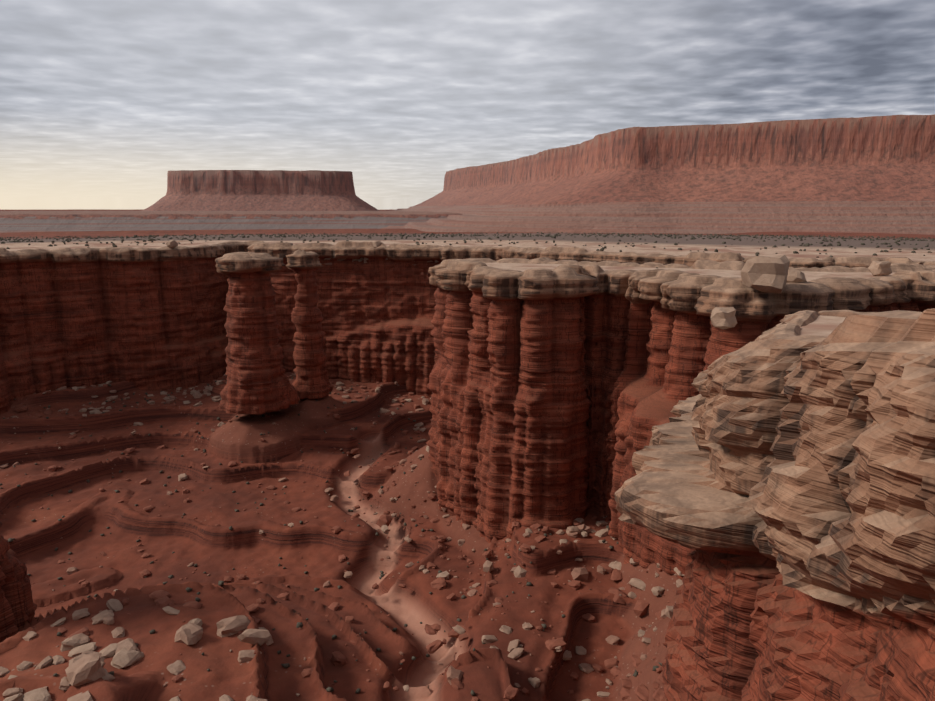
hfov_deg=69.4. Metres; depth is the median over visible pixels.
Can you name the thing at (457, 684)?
rocks
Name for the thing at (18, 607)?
rock formation
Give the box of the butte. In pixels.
[141,170,379,210]
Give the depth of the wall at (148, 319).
167.16 m
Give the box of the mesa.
[381,114,934,234]
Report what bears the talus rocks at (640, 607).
on the ground sheet
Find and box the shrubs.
[0,232,934,695]
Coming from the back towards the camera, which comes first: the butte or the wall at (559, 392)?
the butte
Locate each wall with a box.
[0,240,926,413]
[426,257,934,579]
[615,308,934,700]
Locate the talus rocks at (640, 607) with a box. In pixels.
[3,374,679,700]
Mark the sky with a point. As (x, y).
(100, 100)
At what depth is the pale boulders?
67.01 m
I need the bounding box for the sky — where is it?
[0,0,934,209]
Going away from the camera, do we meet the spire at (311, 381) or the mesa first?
the spire at (311, 381)
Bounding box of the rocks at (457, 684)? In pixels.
[2,375,673,700]
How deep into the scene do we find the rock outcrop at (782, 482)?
22.89 m
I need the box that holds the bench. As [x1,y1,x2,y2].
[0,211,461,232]
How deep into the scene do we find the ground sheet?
109.66 m
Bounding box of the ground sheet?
[0,209,934,700]
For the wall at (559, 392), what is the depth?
100.59 m
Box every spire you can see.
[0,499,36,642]
[215,252,299,413]
[285,250,332,398]
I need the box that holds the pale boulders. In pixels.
[0,239,891,700]
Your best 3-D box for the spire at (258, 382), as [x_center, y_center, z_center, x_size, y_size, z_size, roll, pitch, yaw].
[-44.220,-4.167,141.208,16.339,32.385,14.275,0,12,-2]

